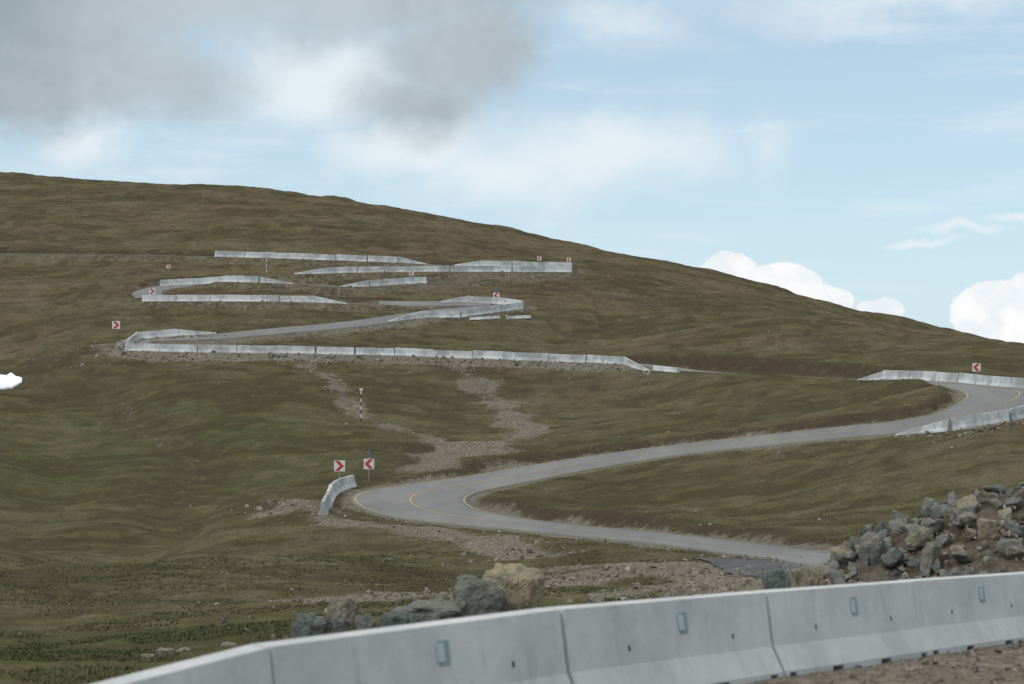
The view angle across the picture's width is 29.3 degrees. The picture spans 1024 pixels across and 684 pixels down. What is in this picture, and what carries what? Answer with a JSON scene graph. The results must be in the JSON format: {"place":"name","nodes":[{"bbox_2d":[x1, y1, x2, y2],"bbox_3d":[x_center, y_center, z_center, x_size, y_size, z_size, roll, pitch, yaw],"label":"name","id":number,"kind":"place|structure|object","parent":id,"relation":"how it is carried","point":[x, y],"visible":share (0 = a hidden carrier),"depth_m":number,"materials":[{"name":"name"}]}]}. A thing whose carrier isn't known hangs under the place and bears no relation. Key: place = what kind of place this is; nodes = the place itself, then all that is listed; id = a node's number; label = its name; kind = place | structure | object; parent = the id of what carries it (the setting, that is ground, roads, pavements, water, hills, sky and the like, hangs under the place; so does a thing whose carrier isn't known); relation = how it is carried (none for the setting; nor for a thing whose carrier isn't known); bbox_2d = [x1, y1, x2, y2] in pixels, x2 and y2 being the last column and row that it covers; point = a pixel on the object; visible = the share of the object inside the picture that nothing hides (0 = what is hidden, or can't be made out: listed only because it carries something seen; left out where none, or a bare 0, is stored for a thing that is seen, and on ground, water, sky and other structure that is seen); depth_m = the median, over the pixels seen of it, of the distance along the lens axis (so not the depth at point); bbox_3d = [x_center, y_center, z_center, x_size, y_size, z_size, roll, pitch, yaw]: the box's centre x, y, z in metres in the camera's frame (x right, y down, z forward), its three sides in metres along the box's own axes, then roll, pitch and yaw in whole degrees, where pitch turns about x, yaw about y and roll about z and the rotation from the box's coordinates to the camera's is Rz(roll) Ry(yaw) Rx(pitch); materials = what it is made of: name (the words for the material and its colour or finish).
{"place":"outdoors","nodes":[
{"label":"outdoors","id":0,"kind":"place"},
{"bbox_2d":[132,285,193,297],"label":"road","id":1,"kind":"structure","parent":0,"point":[159,290],"depth_m":238.88,"materials":[{"name":"grey asphalt"}]},
{"bbox_2d":[0,253,452,265],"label":"road","id":2,"kind":"structure","parent":0,"point":[196,256],"depth_m":260.45,"materials":[{"name":"grey asphalt"}]},
{"bbox_2d":[214,251,425,263],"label":"concrete barrier","id":3,"kind":"object","parent":2,"relation":"on","point":[337,257],"visible":1,"depth_m":256.48,"materials":[{"name":"grey concrete"}]},
{"bbox_2d":[116,301,502,345],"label":"road","id":4,"kind":"structure","parent":0,"point":[338,325],"depth_m":216.94,"materials":[{"name":"grey asphalt"}]},
{"bbox_2d":[441,295,523,306],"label":"concrete barrier","id":5,"kind":"object","parent":4,"relation":"on","point":[492,300],"visible":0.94,"depth_m":232.47,"materials":[{"name":"grey concrete"}]},
{"bbox_2d":[157,274,556,286],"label":"road","id":6,"kind":"structure","parent":0,"point":[428,282],"depth_m":244.17,"materials":[{"name":"grey asphalt"}]},
{"bbox_2d":[0,172,1023,683],"bbox_3d":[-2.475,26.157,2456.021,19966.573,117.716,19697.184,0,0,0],"label":"mountain terrain","id":7,"kind":"structure","parent":0,"point":[252,432],"depth_m":174.66,"materials":[{"name":"green plant"}]},
{"bbox_2d":[0,372,21,388],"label":"snow patch","id":8,"kind":"object","parent":7,"relation":"on","point":[9,380],"visible":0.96,"depth_m":196.17,"materials":[{"name":"white snow"}]},
{"bbox_2d":[112,321,119,332],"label":"chevron sign","id":9,"kind":"object","parent":7,"relation":"on","point":[116,325],"visible":1,"depth_m":212.18,"materials":[{"name":"white metal"}]},
{"bbox_2d":[141,653,158,658],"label":"boulder","id":10,"kind":"object","parent":7,"relation":"on","point":[148,655],"visible":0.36,"depth_m":39.93,"materials":[{"name":"stone"}]},
{"bbox_2d":[149,288,154,293],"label":"chevron sign","id":11,"kind":"object","parent":7,"relation":"on","point":[151,290],"visible":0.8,"depth_m":234.03,"materials":[{"name":"white metal"}]},
{"bbox_2d":[153,647,174,657],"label":"boulder","id":12,"kind":"object","parent":7,"relation":"on","point":[163,652],"visible":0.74,"depth_m":39.88,"materials":[{"name":"stone"}]},
{"bbox_2d":[126,329,215,342],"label":"concrete barrier","id":13,"kind":"object","parent":7,"relation":"on","point":[136,336],"visible":0.88,"depth_m":210.30,"materials":[{"name":"grey concrete"}]},
{"bbox_2d":[92,645,272,683],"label":"concrete barrier","id":14,"kind":"object","parent":7,"relation":"on","point":[248,664],"visible":1,"depth_m":13.01,"materials":[{"name":"grey concrete"}]},
{"bbox_2d":[176,647,190,651],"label":"boulder","id":15,"kind":"object","parent":7,"relation":"on","point":[185,649],"visible":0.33,"depth_m":40.95,"materials":[{"name":"stone"}]},
{"bbox_2d":[160,276,293,285],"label":"concrete barrier","id":16,"kind":"object","parent":7,"relation":"on","point":[191,281],"visible":1,"depth_m":241.75,"materials":[{"name":"grey concrete"}]},
{"bbox_2d":[220,641,236,645],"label":"boulder","id":17,"kind":"object","parent":7,"relation":"on","point":[227,643],"visible":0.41,"depth_m":41.94,"materials":[{"name":"stone"}]},
{"bbox_2d":[291,613,327,638],"bbox_3d":[-4.340,6.253,42.000,0.784,0.858,0.627,0,0,0],"label":"boulder","id":18,"kind":"object","parent":7,"relation":"on","point":[306,625],"visible":0.68,"depth_m":41.80,"materials":[{"name":"grey stone"}]},
{"bbox_2d":[318,475,356,514],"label":"concrete barrier","id":19,"kind":"object","parent":7,"relation":"on","point":[337,487],"visible":0.99,"depth_m":131.08,"materials":[{"name":"grey concrete"}]},
{"bbox_2d":[328,617,350,632],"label":"boulder","id":20,"kind":"object","parent":7,"relation":"on","point":[339,624],"visible":0.67,"depth_m":41.88,"materials":[{"name":"grey stone"}]},
{"bbox_2d":[334,460,344,477],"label":"chevron sign","id":21,"kind":"object","parent":7,"relation":"on","point":[339,465],"visible":0.8,"depth_m":134.60,"materials":[{"name":"white metal"}]},
{"bbox_2d":[327,596,358,627],"bbox_3d":[-3.841,6.259,44.979,0.758,0.817,0.603,0,0,16],"label":"boulder","id":22,"kind":"object","parent":7,"relation":"on","point":[342,607],"visible":0.62,"depth_m":44.82,"materials":[{"name":"stone"}]},
{"bbox_2d":[359,388,362,420],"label":"snow pole","id":23,"kind":"object","parent":7,"relation":"on","point":[361,389],"visible":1,"depth_m":171.66,"materials":[{"name":"white"}]},
{"bbox_2d":[355,613,376,630],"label":"boulder","id":24,"kind":"object","parent":7,"relation":"on","point":[365,621],"visible":0.72,"depth_m":40.90,"materials":[{"name":"grey stone"}]},
{"bbox_2d":[364,451,373,468],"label":"chevron sign","id":25,"kind":"object","parent":7,"relation":"on","point":[368,463],"visible":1,"depth_m":140.34,"materials":[{"name":"white metal"}]},
{"bbox_2d":[340,277,426,286],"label":"concrete barrier","id":26,"kind":"object","parent":7,"relation":"on","point":[389,282],"visible":1,"depth_m":239.83,"materials":[{"name":"grey concrete"}]},
{"bbox_2d":[124,343,650,371],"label":"concrete barrier","id":27,"kind":"object","parent":7,"relation":"on","point":[417,352],"visible":1,"depth_m":200.28,"materials":[{"name":"grey concrete"}]},
{"bbox_2d":[380,610,418,627],"bbox_3d":[-2.212,5.567,38.484,0.758,0.585,0.577,0,0,-24],"label":"boulder","id":28,"kind":"object","parent":7,"relation":"on","point":[395,618],"visible":0.42,"depth_m":38.31,"materials":[{"name":"grey stone"}]},
{"bbox_2d":[249,608,570,683],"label":"concrete barrier","id":29,"kind":"object","parent":7,"relation":"on","point":[525,646],"visible":0.98,"depth_m":14.93,"materials":[{"name":"grey concrete"}]},
{"bbox_2d":[391,598,460,622],"bbox_3d":[-1.742,5.477,39.000,1.495,0.763,1.196,0,0,0],"label":"boulder","id":30,"kind":"object","parent":7,"relation":"on","point":[437,609],"visible":0.42,"depth_m":38.60,"materials":[{"name":"grey stone"}]},
{"bbox_2d":[294,265,571,273],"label":"concrete barrier","id":31,"kind":"object","parent":7,"relation":"on","point":[350,269],"visible":1,"depth_m":249.90,"materials":[{"name":"grey concrete"}]},
{"bbox_2d":[388,302,523,320],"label":"concrete barrier","id":32,"kind":"object","parent":7,"relation":"on","point":[472,311],"visible":1,"depth_m":224.20,"materials":[{"name":"grey concrete"}]},
{"bbox_2d":[448,599,469,617],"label":"boulder","id":33,"kind":"object","parent":7,"relation":"on","point":[462,606],"visible":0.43,"depth_m":38.97,"materials":[{"name":"grey stone"}]},
{"bbox_2d":[452,575,508,615],"bbox_3d":[-0.630,5.210,39.400,1.156,1.095,0.925,0,0,0],"label":"boulder","id":34,"kind":"object","parent":7,"relation":"on","point":[478,596],"visible":0.75,"depth_m":39.03,"materials":[{"name":"grey stone"}]},
{"bbox_2d":[469,316,499,319],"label":"concrete barrier","id":35,"kind":"object","parent":7,"relation":"on","point":[484,317],"visible":1,"depth_m":222.66,"materials":[{"name":"grey concrete"}]},
{"bbox_2d":[0,459,982,683],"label":"grass tufts","id":36,"kind":"object","parent":7,"relation":"on","point":[51,676],"visible":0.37,"depth_m":58.49,"materials":[{"name":"plant"}]},
{"bbox_2d":[493,288,498,296],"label":"chevron sign","id":37,"kind":"object","parent":7,"relation":"on","point":[496,294],"visible":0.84,"depth_m":232.68,"materials":[{"name":"metal"}]},
{"bbox_2d":[0,242,1023,649],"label":"scattered stones","id":38,"kind":"object","parent":7,"relation":"on","point":[530,550],"visible":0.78,"depth_m":127.51,"materials":[{"name":"grey stone"}]},
{"bbox_2d":[482,563,544,611],"bbox_3d":[0.059,5.153,39.924,1.066,1.265,1.138,0,0,-37],"label":"boulder","id":39,"kind":"object","parent":7,"relation":"on","point":[520,585],"visible":0.62,"depth_m":39.59,"materials":[{"name":"beige stone"}]},
{"bbox_2d":[455,260,571,266],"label":"concrete barrier","id":40,"kind":"object","parent":7,"relation":"on","point":[499,263],"visible":0.56,"depth_m":255.94,"materials":[{"name":"grey concrete"}]},
{"bbox_2d":[506,315,530,318],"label":"concrete barrier","id":41,"kind":"object","parent":7,"relation":"on","point":[519,317],"visible":1,"depth_m":224.02,"materials":[{"name":"grey concrete"}]},
{"bbox_2d":[587,593,605,603],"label":"boulder","id":42,"kind":"object","parent":7,"relation":"on","point":[595,598],"visible":0.48,"depth_m":39.90,"materials":[{"name":"stone"}]},
{"bbox_2d":[198,551,1023,683],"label":"gravel","id":43,"kind":"structure","parent":7,"relation":"on","point":[690,592],"depth_m":23.30,"materials":[{"name":"grey gravel"}]},
{"bbox_2d":[543,591,782,683],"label":"concrete barrier","id":44,"kind":"object","parent":7,"relation":"on","point":[721,638],"visible":0.91,"depth_m":17.67,"materials":[{"name":"grey concrete"}]},
{"bbox_2d":[652,365,679,372],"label":"concrete barrier","id":45,"kind":"object","parent":7,"relation":"on","point":[667,369],"visible":1,"depth_m":191.79,"materials":[{"name":"grey concrete"}]},
{"bbox_2d":[692,557,801,579],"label":"asphalt apron","id":46,"kind":"object","parent":7,"relation":"on","point":[727,564],"visible":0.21,"depth_m":69.59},
{"bbox_2d":[762,569,790,589],"bbox_3d":[4.872,4.539,36.000,0.552,0.726,0.442,0,0,0],"label":"boulder","id":47,"kind":"object","parent":7,"relation":"on","point":[776,579],"visible":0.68,"depth_m":35.89,"materials":[{"name":"grey stone"}]},
{"bbox_2d":[788,566,820,587],"bbox_3d":[5.451,4.479,36.500,0.608,0.612,0.487,0,0,0],"label":"boulder","id":48,"kind":"object","parent":7,"relation":"on","point":[804,576],"visible":0.56,"depth_m":36.35,"materials":[{"name":"beige stone"}]},
{"bbox_2d":[751,580,930,676],"bbox_3d":[3.444,3.010,20.759,0.600,1.100,3.545,0,0,35],"label":"concrete barrier","id":49,"kind":"object","parent":7,"relation":"on","point":[813,629],"visible":0.81,"depth_m":20.49,"materials":[{"name":"grey concrete"}]},
{"bbox_2d":[813,482,1023,584],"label":"rock pile","id":50,"kind":"object","parent":7,"relation":"on","point":[978,532],"visible":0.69,"depth_m":37.32,"materials":[{"name":"stone"}]},
{"bbox_2d":[857,370,1023,388],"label":"concrete barrier","id":51,"kind":"object","parent":7,"relation":"on","point":[1011,382],"visible":0.84,"depth_m":163.84,"materials":[{"name":"grey concrete"}]},
{"bbox_2d":[894,405,1023,435],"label":"concrete barrier","id":52,"kind":"object","parent":7,"relation":"on","point":[983,419],"visible":0.97,"depth_m":130.03,"materials":[{"name":"grey concrete"}]},
{"bbox_2d":[898,572,1023,654],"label":"concrete barrier","id":53,"kind":"object","parent":7,"relation":"on","point":[959,613],"visible":0.69,"depth_m":23.33,"materials":[{"name":"grey concrete"}]},
{"bbox_2d":[972,363,980,374],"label":"chevron sign","id":54,"kind":"object","parent":7,"relation":"on","point":[976,367],"visible":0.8,"depth_m":166.05,"materials":[{"name":"white metal"}]},
{"bbox_2d":[0,0,1023,342],"label":"sky","id":55,"kind":"structure","parent":0,"point":[861,155],"materials":[{"name":"blue"}]},
{"bbox_2d":[354,354,891,380],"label":"road","id":56,"kind":"structure","parent":0,"point":[680,369],"depth_m":195.19,"materials":[{"name":"grey asphalt"}]},
{"bbox_2d":[351,381,1023,567],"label":"road","id":57,"kind":"structure","parent":0,"point":[395,502],"depth_m":135.11,"materials":[{"name":"grey asphalt"}]},
{"bbox_2d":[354,384,967,565],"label":"edge line marking","id":58,"kind":"object","parent":57,"relation":"on","point":[601,454],"visible":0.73,"depth_m":139.41,"materials":[{"name":"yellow paint"}]},
{"bbox_2d":[463,431,903,550],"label":"edge line marking","id":59,"kind":"object","parent":57,"relation":"on","point":[624,462],"visible":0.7,"depth_m":133.44,"materials":[{"name":"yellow paint"}]},
{"bbox_2d":[409,381,1019,556],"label":"line marking","id":60,"kind":"object","parent":57,"relation":"on","point":[661,451],"visible":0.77,"depth_m":137.07,"materials":[{"name":"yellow paint"}]},
{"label":"road","id":61,"kind":"structure","parent":0,"visible":0},
{"bbox_2d":[142,295,347,303],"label":"concrete barrier","id":62,"kind":"object","parent":61,"relation":"on","point":[274,298],"visible":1,"depth_m":228.60,"materials":[{"name":"grey concrete"}]}
]}

